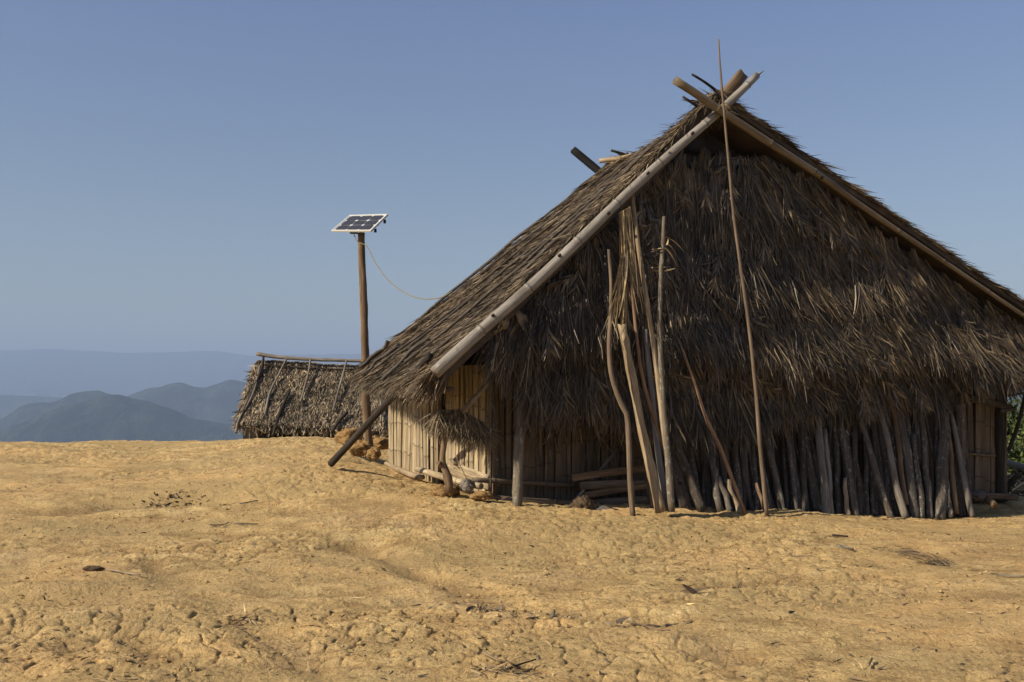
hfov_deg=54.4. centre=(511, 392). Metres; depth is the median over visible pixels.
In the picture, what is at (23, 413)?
hills
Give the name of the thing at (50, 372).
hills
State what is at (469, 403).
short prop
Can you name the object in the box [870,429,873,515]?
firewood log
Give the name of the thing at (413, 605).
straw litter
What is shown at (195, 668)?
clay crumbs
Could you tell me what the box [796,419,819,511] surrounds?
firewood log
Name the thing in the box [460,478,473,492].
stone
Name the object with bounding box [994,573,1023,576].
pale stick
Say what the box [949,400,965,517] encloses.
firewood log
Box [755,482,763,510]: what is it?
firewood log
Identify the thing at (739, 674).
leaf scraps
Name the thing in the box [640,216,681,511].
lichened pole
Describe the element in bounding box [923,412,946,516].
firewood log
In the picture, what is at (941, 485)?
firewood log
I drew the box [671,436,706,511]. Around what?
log
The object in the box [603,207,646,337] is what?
reed bundle
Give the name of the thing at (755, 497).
firewood log
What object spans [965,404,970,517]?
firewood log
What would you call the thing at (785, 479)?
firewood log
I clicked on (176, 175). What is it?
sky
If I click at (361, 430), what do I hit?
eave prop
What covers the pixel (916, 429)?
firewood log
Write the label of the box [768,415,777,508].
firewood log
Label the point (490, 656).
bamboo sliver
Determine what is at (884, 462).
firewood log
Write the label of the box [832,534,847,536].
dark twig
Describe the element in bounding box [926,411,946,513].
firewood log
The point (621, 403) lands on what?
crooked pole
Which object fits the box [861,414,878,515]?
firewood log
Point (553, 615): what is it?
leaf litter clump
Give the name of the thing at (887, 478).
firewood log
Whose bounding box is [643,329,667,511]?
silver pole
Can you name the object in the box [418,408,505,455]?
frond bundle
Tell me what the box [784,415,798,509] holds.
firewood log
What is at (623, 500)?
split board
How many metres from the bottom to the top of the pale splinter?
0.018 m
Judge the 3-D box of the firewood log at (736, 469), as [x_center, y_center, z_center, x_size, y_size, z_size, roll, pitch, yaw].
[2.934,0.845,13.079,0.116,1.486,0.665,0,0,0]
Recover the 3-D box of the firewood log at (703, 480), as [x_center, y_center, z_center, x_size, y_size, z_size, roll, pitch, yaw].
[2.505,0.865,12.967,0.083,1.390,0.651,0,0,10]
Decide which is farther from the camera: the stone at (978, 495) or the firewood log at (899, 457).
the stone at (978, 495)
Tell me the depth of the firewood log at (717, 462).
12.97 m
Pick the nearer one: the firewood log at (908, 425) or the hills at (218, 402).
the firewood log at (908, 425)
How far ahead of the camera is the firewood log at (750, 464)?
13.18 m
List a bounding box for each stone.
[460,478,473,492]
[468,490,493,500]
[593,505,617,510]
[971,490,987,500]
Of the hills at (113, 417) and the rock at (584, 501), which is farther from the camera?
the hills at (113, 417)
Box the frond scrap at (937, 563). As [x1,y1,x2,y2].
[901,550,972,566]
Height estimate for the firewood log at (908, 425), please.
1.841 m
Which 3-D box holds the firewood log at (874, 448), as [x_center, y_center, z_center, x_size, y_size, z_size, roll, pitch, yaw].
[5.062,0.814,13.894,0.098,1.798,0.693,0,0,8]
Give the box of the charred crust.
[141,489,208,508]
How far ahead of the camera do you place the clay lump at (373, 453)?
16.14 m
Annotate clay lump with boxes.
[334,428,362,444]
[348,440,372,456]
[366,446,380,460]
[373,437,388,449]
[430,484,459,497]
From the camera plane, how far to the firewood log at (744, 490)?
12.95 m
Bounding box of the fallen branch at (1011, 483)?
[1007,472,1022,492]
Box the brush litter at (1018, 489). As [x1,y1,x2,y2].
[1007,457,1023,495]
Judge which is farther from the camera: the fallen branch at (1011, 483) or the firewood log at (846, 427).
the fallen branch at (1011, 483)
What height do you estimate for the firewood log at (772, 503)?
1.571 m
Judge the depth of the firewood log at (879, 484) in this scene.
13.56 m
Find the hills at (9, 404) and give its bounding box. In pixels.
[0,395,63,418]
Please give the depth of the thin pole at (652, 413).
11.97 m
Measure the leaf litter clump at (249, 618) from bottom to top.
0.172 m
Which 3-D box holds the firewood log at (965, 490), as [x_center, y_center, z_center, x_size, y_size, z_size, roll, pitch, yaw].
[6.396,1.033,14.160,0.099,1.451,0.569,0,0,-7]
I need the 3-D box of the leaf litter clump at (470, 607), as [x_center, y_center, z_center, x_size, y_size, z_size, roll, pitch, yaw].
[-0.140,1.616,7.376,0.564,0.148,0.442,0,0,12]
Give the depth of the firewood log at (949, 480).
14.41 m
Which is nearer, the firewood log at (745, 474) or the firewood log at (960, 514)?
the firewood log at (745, 474)
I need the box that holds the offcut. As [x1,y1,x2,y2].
[980,489,998,508]
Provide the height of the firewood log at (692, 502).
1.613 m
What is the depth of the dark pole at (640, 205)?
12.36 m
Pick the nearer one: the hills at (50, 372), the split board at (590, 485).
the split board at (590, 485)
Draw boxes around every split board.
[571,465,645,480]
[579,479,646,489]
[581,483,646,497]
[591,496,649,504]
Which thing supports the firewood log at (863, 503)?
on the ground
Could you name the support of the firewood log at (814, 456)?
on the ground
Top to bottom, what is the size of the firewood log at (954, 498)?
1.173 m
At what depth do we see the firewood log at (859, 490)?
13.59 m
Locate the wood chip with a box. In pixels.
[836,544,853,549]
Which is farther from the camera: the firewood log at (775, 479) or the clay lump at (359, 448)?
the clay lump at (359, 448)
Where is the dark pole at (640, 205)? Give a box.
[638,199,649,499]
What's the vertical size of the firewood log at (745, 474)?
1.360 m
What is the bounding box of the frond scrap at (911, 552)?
[868,545,934,557]
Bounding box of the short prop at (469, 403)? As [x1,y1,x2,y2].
[460,376,495,413]
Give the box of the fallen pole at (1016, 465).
[1007,459,1023,471]
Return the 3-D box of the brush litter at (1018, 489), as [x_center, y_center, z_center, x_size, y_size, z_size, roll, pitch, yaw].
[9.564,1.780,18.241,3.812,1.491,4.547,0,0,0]
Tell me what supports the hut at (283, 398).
on the ground
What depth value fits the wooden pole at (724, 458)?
12.26 m
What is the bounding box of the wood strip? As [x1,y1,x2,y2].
[649,437,653,507]
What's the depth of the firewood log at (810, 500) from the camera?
13.28 m
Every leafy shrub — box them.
[1007,396,1023,485]
[1007,436,1023,492]
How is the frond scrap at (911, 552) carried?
on the ground
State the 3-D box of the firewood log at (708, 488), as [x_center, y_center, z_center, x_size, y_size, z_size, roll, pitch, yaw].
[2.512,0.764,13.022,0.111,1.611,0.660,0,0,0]
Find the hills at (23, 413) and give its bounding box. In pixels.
[0,390,110,430]
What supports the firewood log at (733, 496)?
on the ground
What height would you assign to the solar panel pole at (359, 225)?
4.192 m
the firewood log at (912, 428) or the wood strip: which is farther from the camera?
the firewood log at (912, 428)
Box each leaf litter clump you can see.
[216,607,284,629]
[464,651,554,679]
[466,601,529,612]
[509,607,581,619]
[604,617,692,629]
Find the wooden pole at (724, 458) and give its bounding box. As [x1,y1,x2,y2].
[678,338,746,514]
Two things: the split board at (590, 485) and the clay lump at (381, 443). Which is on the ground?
the clay lump at (381, 443)
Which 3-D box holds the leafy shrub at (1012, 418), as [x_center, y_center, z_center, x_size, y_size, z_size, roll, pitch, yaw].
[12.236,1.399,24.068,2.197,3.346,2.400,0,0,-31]
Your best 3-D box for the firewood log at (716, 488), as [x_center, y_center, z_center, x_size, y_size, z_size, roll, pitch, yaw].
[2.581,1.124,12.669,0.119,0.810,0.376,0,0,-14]
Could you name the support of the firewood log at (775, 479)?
on the ground
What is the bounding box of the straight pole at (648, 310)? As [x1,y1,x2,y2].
[631,194,664,458]
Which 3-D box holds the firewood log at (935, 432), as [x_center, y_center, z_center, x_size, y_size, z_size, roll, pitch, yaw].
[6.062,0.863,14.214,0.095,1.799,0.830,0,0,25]
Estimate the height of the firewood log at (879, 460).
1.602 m
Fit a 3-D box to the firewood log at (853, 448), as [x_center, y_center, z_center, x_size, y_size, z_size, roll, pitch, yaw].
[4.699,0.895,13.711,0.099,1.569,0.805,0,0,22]
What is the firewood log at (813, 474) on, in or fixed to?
on the ground
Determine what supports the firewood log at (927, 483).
on the ground
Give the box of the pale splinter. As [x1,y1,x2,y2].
[106,568,140,574]
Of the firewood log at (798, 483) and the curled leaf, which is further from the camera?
the firewood log at (798, 483)
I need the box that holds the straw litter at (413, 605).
[0,438,1023,681]
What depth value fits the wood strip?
12.37 m
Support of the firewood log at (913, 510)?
on the ground
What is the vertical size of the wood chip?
0.041 m
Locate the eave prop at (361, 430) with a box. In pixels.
[328,353,432,466]
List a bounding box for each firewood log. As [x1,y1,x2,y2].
[682,437,695,507]
[686,442,699,489]
[700,445,710,506]
[701,442,707,506]
[706,449,723,512]
[711,443,716,508]
[715,449,719,507]
[718,441,732,509]
[718,476,732,510]
[723,434,726,508]
[727,449,734,510]
[727,479,740,511]
[730,422,742,500]
[737,426,754,510]
[739,432,747,510]
[745,448,748,510]
[747,436,760,509]
[749,435,761,508]
[751,438,758,509]
[755,433,774,507]
[755,436,771,508]
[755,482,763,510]
[762,444,771,508]
[764,427,785,508]
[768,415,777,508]
[781,417,789,508]
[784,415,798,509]
[788,418,801,509]
[789,416,794,509]
[794,432,810,510]
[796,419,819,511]
[798,419,808,510]
[804,422,821,512]
[805,415,820,492]
[807,484,813,511]
[815,412,830,513]
[820,410,844,512]
[823,428,833,513]
[825,409,834,513]
[832,412,841,513]
[836,416,859,515]
[843,407,857,504]
[843,477,850,514]
[847,410,866,514]
[849,411,856,510]
[853,413,862,515]
[856,415,893,517]
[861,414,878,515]
[863,439,869,514]
[870,416,886,515]
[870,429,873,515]
[871,414,879,514]
[876,415,898,516]
[877,407,909,517]
[883,412,891,508]
[886,402,900,516]
[890,404,908,505]
[896,399,919,517]
[902,397,911,445]
[910,433,924,518]
[911,419,913,432]
[912,398,925,516]
[917,411,933,518]
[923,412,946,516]
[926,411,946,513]
[933,400,938,508]
[933,410,949,519]
[946,408,962,516]
[946,477,953,518]
[948,406,954,517]
[948,434,958,514]
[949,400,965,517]
[949,414,974,516]
[950,396,975,517]
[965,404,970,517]
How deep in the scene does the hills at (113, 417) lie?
4820.23 m
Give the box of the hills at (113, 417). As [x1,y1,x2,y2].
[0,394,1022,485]
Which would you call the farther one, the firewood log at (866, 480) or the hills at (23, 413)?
the hills at (23, 413)
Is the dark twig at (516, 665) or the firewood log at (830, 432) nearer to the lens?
the dark twig at (516, 665)
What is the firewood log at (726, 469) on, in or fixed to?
on the ground
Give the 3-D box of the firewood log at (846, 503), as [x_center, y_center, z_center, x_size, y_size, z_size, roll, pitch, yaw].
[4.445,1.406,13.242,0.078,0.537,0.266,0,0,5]
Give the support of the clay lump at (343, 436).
on the ground
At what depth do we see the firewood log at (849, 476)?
13.42 m
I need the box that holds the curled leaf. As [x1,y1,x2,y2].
[680,584,704,593]
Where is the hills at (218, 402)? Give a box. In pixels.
[127,380,1022,423]
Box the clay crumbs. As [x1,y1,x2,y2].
[0,443,1023,681]
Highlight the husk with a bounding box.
[82,565,104,570]
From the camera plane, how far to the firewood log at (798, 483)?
13.30 m
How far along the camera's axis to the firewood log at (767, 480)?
13.07 m
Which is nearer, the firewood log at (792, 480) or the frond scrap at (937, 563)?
the frond scrap at (937, 563)
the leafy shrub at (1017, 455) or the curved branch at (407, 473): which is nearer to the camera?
the curved branch at (407, 473)
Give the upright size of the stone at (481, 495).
0.128 m
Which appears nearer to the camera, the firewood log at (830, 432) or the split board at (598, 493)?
the split board at (598, 493)
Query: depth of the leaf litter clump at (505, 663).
5.61 m
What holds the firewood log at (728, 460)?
on the ground
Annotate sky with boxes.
[0,0,1023,396]
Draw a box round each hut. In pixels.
[229,352,388,439]
[343,69,1023,509]
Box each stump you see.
[436,433,453,492]
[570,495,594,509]
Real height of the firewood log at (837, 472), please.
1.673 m
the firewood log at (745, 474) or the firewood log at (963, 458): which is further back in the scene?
the firewood log at (963, 458)
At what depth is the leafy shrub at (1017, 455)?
20.73 m
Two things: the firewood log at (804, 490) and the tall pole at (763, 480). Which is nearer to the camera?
the tall pole at (763, 480)
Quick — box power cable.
[354,235,452,298]
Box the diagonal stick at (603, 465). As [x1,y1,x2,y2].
[568,446,621,506]
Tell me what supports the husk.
on the ground
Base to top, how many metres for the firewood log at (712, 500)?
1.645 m
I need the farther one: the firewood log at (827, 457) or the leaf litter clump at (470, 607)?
the firewood log at (827, 457)
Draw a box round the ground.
[0,436,1023,681]
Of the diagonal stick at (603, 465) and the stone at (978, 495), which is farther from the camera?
the stone at (978, 495)
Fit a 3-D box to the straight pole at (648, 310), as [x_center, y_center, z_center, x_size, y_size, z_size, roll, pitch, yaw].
[1.679,-0.511,11.937,0.550,3.840,0.103,0,0,21]
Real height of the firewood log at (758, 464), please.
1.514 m
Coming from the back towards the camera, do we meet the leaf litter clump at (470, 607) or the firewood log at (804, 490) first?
the firewood log at (804, 490)
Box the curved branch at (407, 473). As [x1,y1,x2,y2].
[384,461,424,479]
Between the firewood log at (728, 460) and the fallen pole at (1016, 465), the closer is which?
the firewood log at (728, 460)
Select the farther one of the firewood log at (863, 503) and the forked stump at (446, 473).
the firewood log at (863, 503)
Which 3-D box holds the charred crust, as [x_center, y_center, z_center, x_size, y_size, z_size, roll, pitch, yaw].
[-4.195,1.370,12.462,0.821,0.251,0.780,0,0,33]
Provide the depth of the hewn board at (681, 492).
12.49 m
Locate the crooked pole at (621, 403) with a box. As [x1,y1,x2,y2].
[607,249,635,515]
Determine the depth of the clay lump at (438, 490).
12.17 m
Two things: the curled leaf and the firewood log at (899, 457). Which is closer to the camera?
the curled leaf
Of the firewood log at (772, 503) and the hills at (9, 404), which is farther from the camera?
the hills at (9, 404)
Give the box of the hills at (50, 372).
[0,349,370,396]
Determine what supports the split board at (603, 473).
on the split board at (590, 485)
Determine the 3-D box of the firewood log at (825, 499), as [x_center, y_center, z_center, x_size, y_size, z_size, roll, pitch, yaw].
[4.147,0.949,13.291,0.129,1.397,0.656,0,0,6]
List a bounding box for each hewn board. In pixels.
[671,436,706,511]
[672,453,691,509]
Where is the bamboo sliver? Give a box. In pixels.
[481,651,502,662]
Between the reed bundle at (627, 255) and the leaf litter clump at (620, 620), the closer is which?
the leaf litter clump at (620, 620)
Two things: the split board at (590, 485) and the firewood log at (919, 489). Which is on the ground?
the firewood log at (919, 489)
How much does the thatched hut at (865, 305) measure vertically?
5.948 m
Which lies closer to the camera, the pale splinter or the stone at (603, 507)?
the pale splinter
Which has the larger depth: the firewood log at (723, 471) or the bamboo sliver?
the firewood log at (723, 471)
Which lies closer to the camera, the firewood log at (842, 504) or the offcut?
the firewood log at (842, 504)
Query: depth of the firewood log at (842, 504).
13.65 m
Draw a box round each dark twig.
[506,659,536,669]
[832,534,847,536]
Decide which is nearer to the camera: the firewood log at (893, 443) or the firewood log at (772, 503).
the firewood log at (772, 503)
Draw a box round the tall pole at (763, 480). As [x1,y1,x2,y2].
[718,39,768,515]
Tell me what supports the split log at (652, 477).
on the ground
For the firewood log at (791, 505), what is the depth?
13.25 m
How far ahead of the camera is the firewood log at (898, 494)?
13.64 m
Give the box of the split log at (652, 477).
[617,323,666,513]
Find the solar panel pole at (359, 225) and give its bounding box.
[331,214,387,457]
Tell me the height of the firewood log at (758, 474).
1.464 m
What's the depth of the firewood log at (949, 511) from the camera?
13.78 m
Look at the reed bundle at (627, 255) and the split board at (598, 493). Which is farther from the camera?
the split board at (598, 493)
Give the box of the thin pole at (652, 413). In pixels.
[629,270,664,459]
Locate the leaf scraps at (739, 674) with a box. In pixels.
[5,464,1023,680]
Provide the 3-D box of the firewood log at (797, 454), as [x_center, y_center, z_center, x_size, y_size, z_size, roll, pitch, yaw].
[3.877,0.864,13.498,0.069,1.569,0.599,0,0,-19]
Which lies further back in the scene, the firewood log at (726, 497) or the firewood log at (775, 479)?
the firewood log at (775, 479)
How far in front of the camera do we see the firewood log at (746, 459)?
13.13 m
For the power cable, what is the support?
attached to the solar panel pole at (359, 225)
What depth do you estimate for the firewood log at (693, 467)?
12.82 m
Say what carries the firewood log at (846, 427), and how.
on the ground

